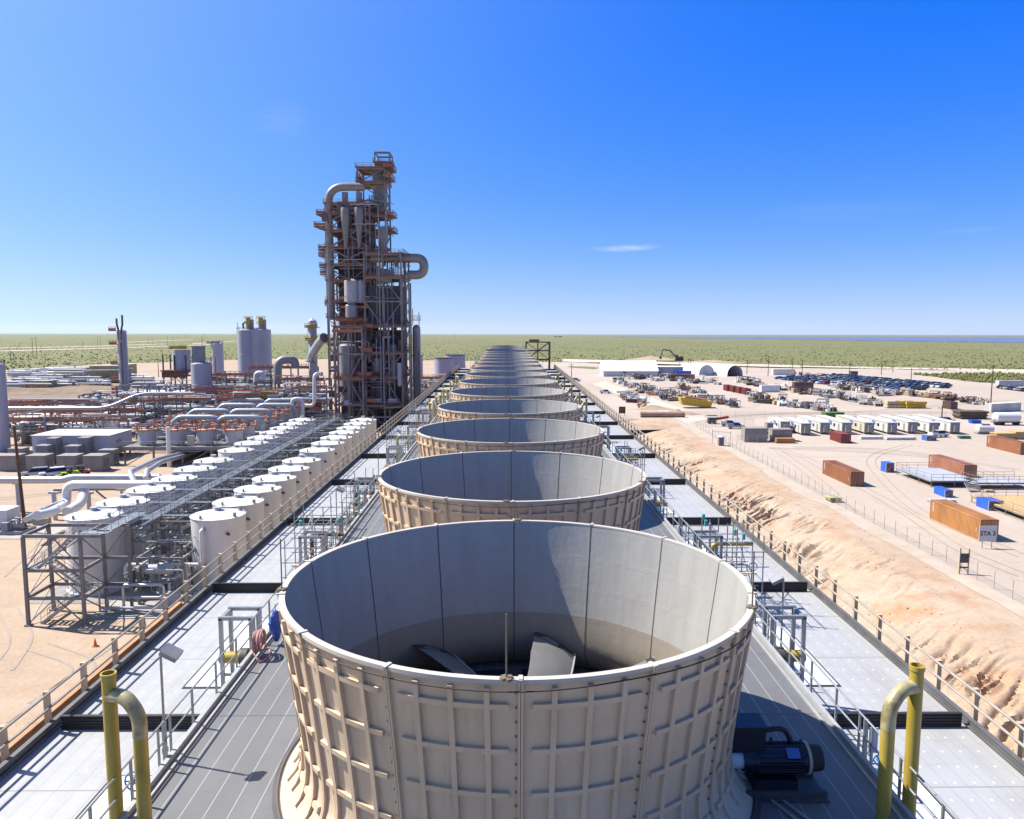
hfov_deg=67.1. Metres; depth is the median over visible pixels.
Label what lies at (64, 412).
pipe rack
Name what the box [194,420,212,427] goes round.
reactor vessel
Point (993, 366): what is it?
utility pole
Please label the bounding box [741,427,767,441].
generator box
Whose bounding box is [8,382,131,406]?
rack
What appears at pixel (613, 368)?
white shed
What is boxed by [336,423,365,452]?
storage tank
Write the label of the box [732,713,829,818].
fan motor
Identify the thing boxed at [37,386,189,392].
spoil mound
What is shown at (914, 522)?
tyre track
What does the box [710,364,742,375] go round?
arched tent
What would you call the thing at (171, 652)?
floodlight post
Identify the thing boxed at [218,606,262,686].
header station
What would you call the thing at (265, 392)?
yellow frame
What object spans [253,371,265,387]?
hood duct
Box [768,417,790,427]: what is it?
office trailer
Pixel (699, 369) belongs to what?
arched tent
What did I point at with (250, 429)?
reactor vessel
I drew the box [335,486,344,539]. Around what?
floodlight post
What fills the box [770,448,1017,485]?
tyre track
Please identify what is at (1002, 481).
work platform
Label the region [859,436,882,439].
pipe bundle
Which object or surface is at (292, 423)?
storage tank
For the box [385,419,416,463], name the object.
scaffold tower
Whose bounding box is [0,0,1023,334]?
sky
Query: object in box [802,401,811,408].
frame module
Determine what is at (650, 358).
spoil mound
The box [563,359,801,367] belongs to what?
dirt road
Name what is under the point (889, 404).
plant box
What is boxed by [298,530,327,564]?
header station
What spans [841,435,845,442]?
door
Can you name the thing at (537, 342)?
hoist frame
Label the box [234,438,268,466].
storage tank
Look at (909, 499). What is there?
tyre track
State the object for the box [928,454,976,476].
shipping container
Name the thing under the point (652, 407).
spoil mound
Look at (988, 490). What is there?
material stack
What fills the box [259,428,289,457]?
storage tank
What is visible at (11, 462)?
door
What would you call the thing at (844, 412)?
chain link fence
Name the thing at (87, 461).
door
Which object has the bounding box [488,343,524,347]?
fan stack
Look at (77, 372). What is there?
process module
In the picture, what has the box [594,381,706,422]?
dirt road
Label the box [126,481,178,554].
storage tank
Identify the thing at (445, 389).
riser pipe
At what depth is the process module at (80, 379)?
378.80 m
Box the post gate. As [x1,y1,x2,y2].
[712,430,730,443]
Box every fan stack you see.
[272,506,760,818]
[376,442,647,532]
[415,411,604,457]
[436,391,581,421]
[449,381,567,401]
[458,371,557,388]
[465,365,550,379]
[470,364,544,372]
[474,362,540,366]
[477,354,537,362]
[479,356,534,359]
[482,352,532,356]
[483,352,530,354]
[485,350,528,351]
[486,349,526,350]
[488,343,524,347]
[488,347,525,348]
[489,342,522,346]
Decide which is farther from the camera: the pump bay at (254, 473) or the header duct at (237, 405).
the header duct at (237, 405)
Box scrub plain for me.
[0,333,1023,369]
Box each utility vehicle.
[60,466,78,475]
[76,464,89,473]
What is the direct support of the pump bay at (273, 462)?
on the tank pad
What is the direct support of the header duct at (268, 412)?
on the elevated process frame at (190, 443)
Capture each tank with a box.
[64,506,128,596]
[82,393,90,405]
[92,392,101,405]
[96,493,151,575]
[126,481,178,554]
[136,388,186,391]
[151,471,198,540]
[174,462,217,510]
[189,505,246,592]
[193,454,233,498]
[212,493,264,547]
[218,445,253,485]
[233,481,281,534]
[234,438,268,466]
[247,433,279,466]
[252,471,296,518]
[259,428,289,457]
[268,462,309,503]
[270,423,298,456]
[280,420,307,444]
[282,454,320,495]
[289,416,315,434]
[299,445,334,484]
[311,438,344,473]
[320,433,351,464]
[329,428,358,457]
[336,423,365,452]
[344,419,370,446]
[350,416,376,440]
[412,355,422,381]
[434,357,452,381]
[445,354,465,367]
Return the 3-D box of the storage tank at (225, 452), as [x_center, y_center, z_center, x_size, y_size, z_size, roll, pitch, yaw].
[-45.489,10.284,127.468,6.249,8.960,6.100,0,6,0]
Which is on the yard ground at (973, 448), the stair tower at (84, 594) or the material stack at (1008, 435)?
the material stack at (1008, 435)
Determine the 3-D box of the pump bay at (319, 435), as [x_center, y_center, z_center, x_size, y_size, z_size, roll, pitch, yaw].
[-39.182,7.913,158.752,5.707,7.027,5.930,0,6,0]
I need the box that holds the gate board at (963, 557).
[958,548,969,573]
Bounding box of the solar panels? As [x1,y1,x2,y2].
[635,337,1023,342]
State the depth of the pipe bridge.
202.03 m
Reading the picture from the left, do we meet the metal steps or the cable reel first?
the cable reel
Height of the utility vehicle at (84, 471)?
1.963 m
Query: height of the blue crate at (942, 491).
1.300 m
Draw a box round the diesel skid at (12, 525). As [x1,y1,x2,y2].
[0,506,64,538]
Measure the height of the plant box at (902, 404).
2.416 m
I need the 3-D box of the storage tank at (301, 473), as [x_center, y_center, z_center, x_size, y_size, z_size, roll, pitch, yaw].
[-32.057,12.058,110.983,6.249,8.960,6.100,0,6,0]
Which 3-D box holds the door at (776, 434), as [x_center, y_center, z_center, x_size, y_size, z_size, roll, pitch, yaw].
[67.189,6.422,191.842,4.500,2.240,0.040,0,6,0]
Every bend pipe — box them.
[290,397,303,415]
[304,372,322,416]
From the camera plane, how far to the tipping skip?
270.46 m
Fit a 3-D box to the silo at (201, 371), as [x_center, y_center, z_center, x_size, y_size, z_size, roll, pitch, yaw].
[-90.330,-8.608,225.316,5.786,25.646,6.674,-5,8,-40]
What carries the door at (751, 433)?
in the generator box at (753, 432)
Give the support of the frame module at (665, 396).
on the yard ground at (973, 448)
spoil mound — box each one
[7,387,100,395]
[26,383,131,387]
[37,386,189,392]
[612,415,638,420]
[621,422,669,429]
[625,356,673,359]
[628,405,672,409]
[666,409,701,415]
[685,360,743,362]
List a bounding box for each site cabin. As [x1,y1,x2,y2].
[675,371,690,373]
[759,385,779,391]
[771,369,794,374]
[792,382,813,387]
[995,380,1023,385]
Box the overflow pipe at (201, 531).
[124,527,205,577]
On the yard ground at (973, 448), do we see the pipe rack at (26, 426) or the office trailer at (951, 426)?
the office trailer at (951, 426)
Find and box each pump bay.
[130,516,191,587]
[163,503,212,562]
[186,490,233,547]
[208,479,251,507]
[227,470,267,496]
[245,459,281,484]
[263,451,299,466]
[278,445,310,464]
[287,438,315,457]
[297,434,322,444]
[305,430,329,444]
[314,426,336,434]
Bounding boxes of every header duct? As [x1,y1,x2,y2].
[170,415,218,434]
[186,408,229,414]
[215,415,264,424]
[217,403,255,407]
[227,398,264,402]
[229,408,273,416]
[256,403,296,410]
[264,398,300,408]
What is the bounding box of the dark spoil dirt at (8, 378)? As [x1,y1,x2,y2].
[6,368,89,380]
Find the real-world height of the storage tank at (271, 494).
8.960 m
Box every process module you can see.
[6,368,37,375]
[6,378,26,387]
[11,375,39,380]
[18,378,59,387]
[23,371,67,380]
[25,367,52,372]
[40,366,65,368]
[41,366,86,377]
[48,378,76,386]
[60,374,105,382]
[64,365,89,374]
[78,378,111,384]
[82,364,128,381]
[111,363,136,376]
[129,374,155,381]
[130,379,162,388]
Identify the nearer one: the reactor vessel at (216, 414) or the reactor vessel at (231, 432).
the reactor vessel at (231, 432)
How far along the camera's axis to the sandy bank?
86.80 m
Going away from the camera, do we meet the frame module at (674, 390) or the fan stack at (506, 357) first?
the fan stack at (506, 357)
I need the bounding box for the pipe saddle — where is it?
[32,517,51,524]
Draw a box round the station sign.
[979,526,996,547]
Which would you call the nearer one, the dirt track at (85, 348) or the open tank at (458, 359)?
the open tank at (458, 359)
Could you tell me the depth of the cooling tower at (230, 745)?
26.78 m
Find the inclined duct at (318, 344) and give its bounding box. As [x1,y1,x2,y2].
[305,333,327,384]
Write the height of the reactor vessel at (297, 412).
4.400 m
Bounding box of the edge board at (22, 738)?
[0,602,183,763]
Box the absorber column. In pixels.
[108,315,128,397]
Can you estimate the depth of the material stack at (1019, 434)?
195.72 m
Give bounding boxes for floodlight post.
[158,643,183,753]
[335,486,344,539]
[637,445,644,471]
[768,572,784,645]
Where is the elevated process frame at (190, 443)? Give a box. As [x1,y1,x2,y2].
[122,402,300,466]
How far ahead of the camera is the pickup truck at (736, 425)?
215.21 m
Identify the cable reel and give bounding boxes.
[908,389,915,395]
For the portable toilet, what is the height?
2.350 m
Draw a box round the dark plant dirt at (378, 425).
[130,412,393,454]
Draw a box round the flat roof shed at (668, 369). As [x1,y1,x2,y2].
[658,366,682,375]
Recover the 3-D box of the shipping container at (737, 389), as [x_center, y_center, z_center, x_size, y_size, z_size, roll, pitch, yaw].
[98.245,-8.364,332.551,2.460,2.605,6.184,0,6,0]
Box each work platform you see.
[896,462,978,487]
[962,472,1023,488]
[971,489,1023,519]
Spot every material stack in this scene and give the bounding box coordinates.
[774,438,795,442]
[824,495,842,502]
[927,498,956,501]
[952,410,988,418]
[957,435,970,438]
[968,419,980,423]
[983,489,993,492]
[989,432,1015,438]
[1008,430,1023,438]
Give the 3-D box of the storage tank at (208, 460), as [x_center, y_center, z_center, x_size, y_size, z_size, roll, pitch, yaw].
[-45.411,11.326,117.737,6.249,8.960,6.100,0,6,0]
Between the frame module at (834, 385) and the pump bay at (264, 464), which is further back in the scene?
the frame module at (834, 385)
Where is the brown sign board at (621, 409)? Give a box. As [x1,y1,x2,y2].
[619,407,625,415]
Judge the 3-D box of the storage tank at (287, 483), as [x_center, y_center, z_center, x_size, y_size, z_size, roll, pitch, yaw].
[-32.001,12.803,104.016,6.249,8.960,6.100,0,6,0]
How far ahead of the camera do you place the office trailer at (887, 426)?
207.78 m
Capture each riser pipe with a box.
[100,669,151,818]
[428,399,434,419]
[435,393,440,415]
[442,386,447,402]
[455,374,459,388]
[560,379,564,389]
[567,386,572,400]
[574,393,580,404]
[581,399,587,422]
[876,662,925,818]
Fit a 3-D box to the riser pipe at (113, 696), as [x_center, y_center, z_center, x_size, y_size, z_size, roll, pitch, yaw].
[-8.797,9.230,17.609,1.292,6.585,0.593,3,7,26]
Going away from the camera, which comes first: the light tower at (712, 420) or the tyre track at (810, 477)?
the tyre track at (810, 477)
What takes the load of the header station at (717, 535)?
on the cooling tower at (230, 745)
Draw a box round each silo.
[0,359,10,451]
[190,345,216,404]
[206,341,223,383]
[236,316,271,386]
[304,318,319,394]
[412,309,420,405]
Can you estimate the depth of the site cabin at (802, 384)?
358.34 m
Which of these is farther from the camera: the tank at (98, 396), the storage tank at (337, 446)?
the tank at (98, 396)
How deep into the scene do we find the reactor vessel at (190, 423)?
166.50 m
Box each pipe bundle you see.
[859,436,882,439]
[876,394,892,395]
[884,437,915,439]
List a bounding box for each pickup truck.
[600,389,610,393]
[720,420,732,425]
[727,422,745,428]
[928,430,948,436]
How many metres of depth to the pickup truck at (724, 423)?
220.84 m
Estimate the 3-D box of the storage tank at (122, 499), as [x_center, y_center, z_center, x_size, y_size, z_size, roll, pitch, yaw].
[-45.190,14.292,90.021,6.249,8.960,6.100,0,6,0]
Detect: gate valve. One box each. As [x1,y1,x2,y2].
[124,771,135,791]
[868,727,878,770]
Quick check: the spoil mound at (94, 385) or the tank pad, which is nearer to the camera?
the tank pad
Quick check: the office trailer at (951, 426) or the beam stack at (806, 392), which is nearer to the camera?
the office trailer at (951, 426)
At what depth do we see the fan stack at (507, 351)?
210.19 m
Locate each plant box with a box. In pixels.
[883,401,900,407]
[897,401,905,407]
[905,401,926,408]
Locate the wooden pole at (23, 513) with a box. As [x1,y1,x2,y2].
[13,426,26,528]
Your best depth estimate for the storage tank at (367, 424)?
160.54 m
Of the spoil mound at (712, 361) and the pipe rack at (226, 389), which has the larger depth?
the spoil mound at (712, 361)
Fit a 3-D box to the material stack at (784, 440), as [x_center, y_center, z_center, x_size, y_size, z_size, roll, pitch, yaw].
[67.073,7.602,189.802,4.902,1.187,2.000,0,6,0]
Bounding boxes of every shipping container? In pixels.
[673,374,694,378]
[723,384,728,390]
[729,385,738,391]
[735,387,744,393]
[741,388,750,394]
[821,412,843,417]
[822,460,864,486]
[830,431,850,442]
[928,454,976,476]
[929,499,998,540]
[942,401,957,409]
[984,402,1020,411]
[986,436,1023,454]
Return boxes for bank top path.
[687,428,1023,617]
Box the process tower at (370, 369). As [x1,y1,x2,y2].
[314,150,428,429]
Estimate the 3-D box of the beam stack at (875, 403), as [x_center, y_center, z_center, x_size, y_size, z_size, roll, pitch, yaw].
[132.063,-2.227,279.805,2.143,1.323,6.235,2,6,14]
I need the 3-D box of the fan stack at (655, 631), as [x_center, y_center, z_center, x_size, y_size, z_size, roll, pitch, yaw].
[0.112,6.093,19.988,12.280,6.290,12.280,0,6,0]
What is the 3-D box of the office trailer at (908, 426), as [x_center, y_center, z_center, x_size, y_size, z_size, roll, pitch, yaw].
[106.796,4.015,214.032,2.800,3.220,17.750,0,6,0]
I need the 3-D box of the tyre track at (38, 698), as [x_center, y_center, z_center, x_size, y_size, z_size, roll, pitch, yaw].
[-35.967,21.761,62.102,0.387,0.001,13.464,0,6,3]
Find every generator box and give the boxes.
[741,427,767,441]
[765,422,773,427]
[767,428,792,441]
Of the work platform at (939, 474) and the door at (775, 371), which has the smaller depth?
the work platform at (939, 474)
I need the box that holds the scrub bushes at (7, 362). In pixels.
[0,341,1023,369]
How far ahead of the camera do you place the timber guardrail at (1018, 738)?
37.22 m
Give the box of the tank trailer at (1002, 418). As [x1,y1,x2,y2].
[990,412,1021,424]
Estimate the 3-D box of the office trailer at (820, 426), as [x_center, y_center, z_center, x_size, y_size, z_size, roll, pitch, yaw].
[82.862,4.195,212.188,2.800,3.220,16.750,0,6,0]
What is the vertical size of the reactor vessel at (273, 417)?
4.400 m
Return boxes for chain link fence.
[697,423,1023,598]
[705,411,960,417]
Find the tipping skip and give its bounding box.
[677,396,712,407]
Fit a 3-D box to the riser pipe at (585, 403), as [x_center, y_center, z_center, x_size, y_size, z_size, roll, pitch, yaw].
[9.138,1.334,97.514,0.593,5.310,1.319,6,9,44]
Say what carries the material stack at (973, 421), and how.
on the yard ground at (973, 448)
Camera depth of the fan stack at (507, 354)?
181.43 m
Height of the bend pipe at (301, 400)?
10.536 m
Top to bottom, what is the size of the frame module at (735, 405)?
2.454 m
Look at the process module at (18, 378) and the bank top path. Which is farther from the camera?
the process module at (18, 378)
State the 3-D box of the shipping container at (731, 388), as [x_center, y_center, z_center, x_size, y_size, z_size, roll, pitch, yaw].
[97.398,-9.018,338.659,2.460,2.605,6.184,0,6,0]
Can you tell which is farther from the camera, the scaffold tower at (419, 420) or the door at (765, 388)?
the door at (765, 388)
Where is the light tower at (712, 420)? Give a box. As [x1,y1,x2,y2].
[707,415,728,423]
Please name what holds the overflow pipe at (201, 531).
attached to the storage tank at (225, 528)
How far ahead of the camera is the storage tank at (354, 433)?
147.19 m
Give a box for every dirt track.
[5,344,210,350]
[8,344,152,347]
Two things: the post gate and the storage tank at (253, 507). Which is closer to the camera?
the storage tank at (253, 507)
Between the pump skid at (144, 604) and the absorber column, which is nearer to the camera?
the pump skid at (144, 604)
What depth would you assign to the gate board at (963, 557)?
88.75 m
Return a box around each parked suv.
[21,466,48,475]
[38,466,67,475]
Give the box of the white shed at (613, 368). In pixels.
[599,360,658,376]
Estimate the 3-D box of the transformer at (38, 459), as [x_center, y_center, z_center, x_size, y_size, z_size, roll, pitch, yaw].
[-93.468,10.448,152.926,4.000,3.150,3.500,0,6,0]
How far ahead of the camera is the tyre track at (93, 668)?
66.33 m
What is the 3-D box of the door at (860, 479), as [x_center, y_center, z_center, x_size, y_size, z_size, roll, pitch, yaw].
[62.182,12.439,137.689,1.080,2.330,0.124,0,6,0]
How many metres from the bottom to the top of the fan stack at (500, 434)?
6.290 m
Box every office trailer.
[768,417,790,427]
[782,417,811,434]
[797,415,830,433]
[816,415,851,433]
[836,415,874,433]
[857,415,897,433]
[878,415,917,433]
[895,415,939,433]
[913,414,960,433]
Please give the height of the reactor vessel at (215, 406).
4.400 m
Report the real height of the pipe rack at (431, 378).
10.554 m
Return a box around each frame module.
[634,374,641,379]
[636,395,649,402]
[639,383,649,389]
[661,392,669,399]
[667,387,678,394]
[713,395,724,403]
[729,398,736,406]
[730,400,740,407]
[756,392,766,399]
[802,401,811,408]
[830,381,840,387]
[840,385,850,390]
[849,382,857,388]
[877,384,885,392]
[966,397,978,403]
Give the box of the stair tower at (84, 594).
[20,503,145,626]
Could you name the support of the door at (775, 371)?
in the site cabin at (781, 371)
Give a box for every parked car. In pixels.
[916,386,926,389]
[939,384,950,387]
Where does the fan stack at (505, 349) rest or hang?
on the cooling tower at (230, 745)
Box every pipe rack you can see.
[8,399,51,413]
[9,409,109,426]
[9,414,73,444]
[10,397,129,406]
[45,403,156,428]
[59,413,140,438]
[78,390,151,405]
[97,397,186,412]
[115,380,190,411]
[121,393,220,426]
[161,395,245,418]
[190,384,268,404]
[212,371,272,396]
[212,376,252,403]
[218,390,286,408]
[247,364,318,396]
[256,383,321,424]
[275,376,331,419]
[292,383,334,429]
[408,380,440,405]
[412,374,445,387]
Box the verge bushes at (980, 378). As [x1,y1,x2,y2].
[913,371,1023,382]
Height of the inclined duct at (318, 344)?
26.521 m
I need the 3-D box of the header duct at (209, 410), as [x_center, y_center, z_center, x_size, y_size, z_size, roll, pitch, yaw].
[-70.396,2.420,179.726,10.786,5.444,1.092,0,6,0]
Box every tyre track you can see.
[0,614,10,658]
[2,494,99,500]
[5,524,39,575]
[5,646,111,722]
[8,593,32,669]
[21,515,53,574]
[27,649,72,702]
[48,642,95,703]
[722,411,897,415]
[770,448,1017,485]
[772,447,1023,484]
[773,448,1017,575]
[776,452,840,506]
[780,448,1023,572]
[782,451,856,511]
[831,448,1009,469]
[836,447,1019,469]
[866,444,1017,556]
[875,445,1023,553]
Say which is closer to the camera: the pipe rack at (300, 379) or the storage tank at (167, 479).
the storage tank at (167, 479)
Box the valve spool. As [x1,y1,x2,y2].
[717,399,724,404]
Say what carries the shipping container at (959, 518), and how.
on the yard ground at (973, 448)
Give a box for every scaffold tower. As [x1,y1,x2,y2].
[280,496,353,579]
[338,468,377,530]
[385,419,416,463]
[407,399,435,439]
[614,441,640,468]
[683,514,773,620]
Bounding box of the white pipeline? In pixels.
[0,450,196,521]
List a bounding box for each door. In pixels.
[0,458,15,468]
[26,458,43,468]
[57,458,74,468]
[83,458,100,468]
[746,430,765,439]
[762,386,778,390]
[773,431,791,439]
[774,370,793,373]
[795,383,812,387]
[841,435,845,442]
[846,435,850,442]
[851,473,857,485]
[857,473,863,485]
[965,466,970,476]
[970,466,976,476]
[981,521,989,525]
[990,521,997,539]
[1000,381,1022,385]
[1021,444,1023,453]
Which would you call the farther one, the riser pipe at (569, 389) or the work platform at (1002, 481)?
the work platform at (1002, 481)
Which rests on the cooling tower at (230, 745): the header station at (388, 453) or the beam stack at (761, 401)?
the header station at (388, 453)
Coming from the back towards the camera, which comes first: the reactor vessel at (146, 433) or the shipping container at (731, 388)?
the shipping container at (731, 388)
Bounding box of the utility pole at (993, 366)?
[990,365,996,402]
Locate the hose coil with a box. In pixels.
[251,628,270,661]
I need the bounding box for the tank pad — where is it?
[30,545,192,603]
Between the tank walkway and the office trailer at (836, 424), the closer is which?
the tank walkway
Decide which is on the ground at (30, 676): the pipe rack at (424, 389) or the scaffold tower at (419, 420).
the pipe rack at (424, 389)
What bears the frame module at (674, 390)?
on the yard ground at (973, 448)
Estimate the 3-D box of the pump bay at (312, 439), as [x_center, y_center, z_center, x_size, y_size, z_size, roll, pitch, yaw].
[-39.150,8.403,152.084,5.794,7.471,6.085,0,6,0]
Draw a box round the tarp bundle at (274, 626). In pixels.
[268,605,280,641]
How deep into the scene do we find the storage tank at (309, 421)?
166.90 m
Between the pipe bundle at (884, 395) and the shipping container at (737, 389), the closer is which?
the pipe bundle at (884, 395)
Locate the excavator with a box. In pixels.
[659,349,683,360]
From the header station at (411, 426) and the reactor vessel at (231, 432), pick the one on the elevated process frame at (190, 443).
the reactor vessel at (231, 432)
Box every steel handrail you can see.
[78,356,480,818]
[538,362,958,818]
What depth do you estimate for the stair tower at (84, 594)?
74.23 m
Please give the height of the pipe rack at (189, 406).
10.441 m
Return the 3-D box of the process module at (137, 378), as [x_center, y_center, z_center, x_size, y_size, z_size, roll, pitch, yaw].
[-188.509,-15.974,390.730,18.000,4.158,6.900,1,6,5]
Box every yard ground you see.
[539,362,669,418]
[570,362,1023,604]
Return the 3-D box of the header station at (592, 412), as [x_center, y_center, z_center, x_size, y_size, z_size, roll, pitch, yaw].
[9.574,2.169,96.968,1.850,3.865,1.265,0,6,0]
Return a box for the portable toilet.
[717,436,723,445]
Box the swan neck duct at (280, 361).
[273,355,300,388]
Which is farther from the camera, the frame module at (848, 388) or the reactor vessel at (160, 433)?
the frame module at (848, 388)
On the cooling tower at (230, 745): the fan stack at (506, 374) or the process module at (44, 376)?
the fan stack at (506, 374)
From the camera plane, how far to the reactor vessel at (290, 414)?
197.14 m
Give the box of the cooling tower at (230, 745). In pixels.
[0,367,1023,818]
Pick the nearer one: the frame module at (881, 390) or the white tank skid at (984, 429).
the white tank skid at (984, 429)
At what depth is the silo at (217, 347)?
326.61 m
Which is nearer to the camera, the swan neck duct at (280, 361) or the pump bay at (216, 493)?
the pump bay at (216, 493)
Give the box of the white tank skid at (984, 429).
[974,424,994,433]
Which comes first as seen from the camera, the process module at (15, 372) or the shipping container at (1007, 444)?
the shipping container at (1007, 444)
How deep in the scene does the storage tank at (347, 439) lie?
140.31 m
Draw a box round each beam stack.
[755,399,767,402]
[804,391,820,393]
[819,407,837,410]
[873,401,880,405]
[929,394,940,398]
[944,397,954,400]
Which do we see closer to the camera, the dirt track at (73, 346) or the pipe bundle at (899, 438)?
the pipe bundle at (899, 438)
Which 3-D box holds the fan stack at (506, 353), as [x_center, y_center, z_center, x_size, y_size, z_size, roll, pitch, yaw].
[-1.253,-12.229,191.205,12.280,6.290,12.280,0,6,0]
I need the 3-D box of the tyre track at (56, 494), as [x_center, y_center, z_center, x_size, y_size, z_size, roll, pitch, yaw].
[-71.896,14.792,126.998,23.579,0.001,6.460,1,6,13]
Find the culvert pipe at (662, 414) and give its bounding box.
[640,412,684,417]
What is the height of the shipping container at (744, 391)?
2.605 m
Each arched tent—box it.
[681,363,713,375]
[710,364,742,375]
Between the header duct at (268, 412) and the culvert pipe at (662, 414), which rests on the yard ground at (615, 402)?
the culvert pipe at (662, 414)
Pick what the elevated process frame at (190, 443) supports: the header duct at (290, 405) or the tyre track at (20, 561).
the header duct at (290, 405)
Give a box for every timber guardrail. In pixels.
[0,365,459,762]
[554,364,1023,758]
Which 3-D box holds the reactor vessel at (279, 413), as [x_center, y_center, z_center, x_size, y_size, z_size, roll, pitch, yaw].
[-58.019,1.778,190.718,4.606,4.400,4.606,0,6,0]
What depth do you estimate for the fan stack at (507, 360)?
151.87 m
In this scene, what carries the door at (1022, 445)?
in the shipping container at (1007, 444)
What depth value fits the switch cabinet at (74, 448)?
158.96 m
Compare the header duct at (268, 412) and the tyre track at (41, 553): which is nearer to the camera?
the tyre track at (41, 553)
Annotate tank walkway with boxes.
[119,413,349,562]
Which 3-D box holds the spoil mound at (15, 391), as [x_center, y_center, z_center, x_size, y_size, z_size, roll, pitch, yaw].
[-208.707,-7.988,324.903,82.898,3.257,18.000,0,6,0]
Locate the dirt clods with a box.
[644,420,1018,721]
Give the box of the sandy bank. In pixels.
[619,419,1023,759]
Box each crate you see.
[812,406,819,410]
[881,461,894,472]
[922,435,936,440]
[934,486,952,497]
[976,497,1003,510]
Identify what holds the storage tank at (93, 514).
on the tank pad
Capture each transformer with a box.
[0,453,26,471]
[25,453,54,470]
[56,453,84,470]
[82,453,111,471]
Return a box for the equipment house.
[267,394,281,408]
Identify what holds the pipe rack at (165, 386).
on the dark plant dirt at (378, 425)
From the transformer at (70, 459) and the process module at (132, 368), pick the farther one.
the process module at (132, 368)
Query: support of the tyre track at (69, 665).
on the ground at (30, 676)
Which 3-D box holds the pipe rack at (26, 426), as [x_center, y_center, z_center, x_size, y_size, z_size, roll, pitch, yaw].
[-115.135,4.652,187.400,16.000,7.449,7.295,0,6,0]
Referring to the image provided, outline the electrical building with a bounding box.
[30,429,132,453]
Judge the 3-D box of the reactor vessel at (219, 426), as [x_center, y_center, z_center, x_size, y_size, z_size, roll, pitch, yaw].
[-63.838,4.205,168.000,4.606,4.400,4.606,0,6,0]
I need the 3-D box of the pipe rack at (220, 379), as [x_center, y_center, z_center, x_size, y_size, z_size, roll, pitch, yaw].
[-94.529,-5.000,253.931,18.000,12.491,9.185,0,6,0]
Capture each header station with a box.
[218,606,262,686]
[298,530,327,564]
[352,477,374,510]
[384,446,401,467]
[406,425,419,448]
[420,411,431,425]
[583,411,594,424]
[597,425,610,449]
[616,446,631,463]
[645,477,665,514]
[693,530,722,558]
[762,605,806,682]
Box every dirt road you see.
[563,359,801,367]
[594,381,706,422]
[799,366,1023,370]
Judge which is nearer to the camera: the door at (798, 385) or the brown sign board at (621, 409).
the brown sign board at (621, 409)
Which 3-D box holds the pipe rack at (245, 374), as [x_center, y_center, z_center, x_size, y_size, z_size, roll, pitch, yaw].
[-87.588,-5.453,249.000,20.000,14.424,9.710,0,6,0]
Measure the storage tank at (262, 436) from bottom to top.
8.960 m
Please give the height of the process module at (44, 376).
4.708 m
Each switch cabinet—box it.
[7,447,29,454]
[35,444,53,452]
[46,437,62,462]
[64,444,83,452]
[77,436,94,454]
[97,448,120,465]
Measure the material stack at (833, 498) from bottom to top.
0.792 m
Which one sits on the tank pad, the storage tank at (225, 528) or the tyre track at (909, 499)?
the storage tank at (225, 528)
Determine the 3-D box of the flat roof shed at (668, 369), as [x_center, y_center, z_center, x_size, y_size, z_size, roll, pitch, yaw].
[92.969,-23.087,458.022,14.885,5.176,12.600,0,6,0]
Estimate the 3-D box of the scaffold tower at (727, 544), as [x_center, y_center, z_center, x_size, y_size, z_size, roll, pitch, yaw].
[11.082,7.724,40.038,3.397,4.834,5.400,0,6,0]
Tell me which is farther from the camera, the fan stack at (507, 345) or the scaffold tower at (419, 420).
the fan stack at (507, 345)
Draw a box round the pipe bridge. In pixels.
[8,392,193,426]
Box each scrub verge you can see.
[569,366,598,368]
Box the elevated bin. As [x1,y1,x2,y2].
[160,345,190,391]
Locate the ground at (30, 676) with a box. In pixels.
[0,359,475,739]
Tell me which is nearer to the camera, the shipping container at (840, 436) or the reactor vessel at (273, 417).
the reactor vessel at (273, 417)
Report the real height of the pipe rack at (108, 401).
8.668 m
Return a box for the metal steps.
[964,477,979,491]
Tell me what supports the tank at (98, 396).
on the ground at (30, 676)
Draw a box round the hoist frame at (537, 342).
[525,339,549,368]
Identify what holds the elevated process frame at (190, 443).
on the dark plant dirt at (378, 425)
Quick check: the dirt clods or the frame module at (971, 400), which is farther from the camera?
the frame module at (971, 400)
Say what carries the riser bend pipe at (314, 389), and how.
on the dark plant dirt at (378, 425)
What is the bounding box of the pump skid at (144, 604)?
[88,521,201,618]
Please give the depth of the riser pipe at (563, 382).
134.15 m
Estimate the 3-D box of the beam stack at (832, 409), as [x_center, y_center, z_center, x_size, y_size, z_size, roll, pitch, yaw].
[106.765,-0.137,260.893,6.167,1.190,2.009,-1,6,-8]
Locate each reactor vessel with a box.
[134,423,158,444]
[151,419,172,439]
[164,423,187,444]
[167,415,188,426]
[179,420,201,439]
[193,423,216,444]
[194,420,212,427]
[206,405,224,414]
[206,413,224,422]
[207,420,229,439]
[222,423,245,444]
[235,420,256,439]
[250,415,267,434]
[257,411,277,429]
[269,408,286,425]
[278,407,292,421]
[287,402,300,418]
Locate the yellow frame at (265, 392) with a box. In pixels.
[260,391,277,399]
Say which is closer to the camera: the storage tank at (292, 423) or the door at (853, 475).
the door at (853, 475)

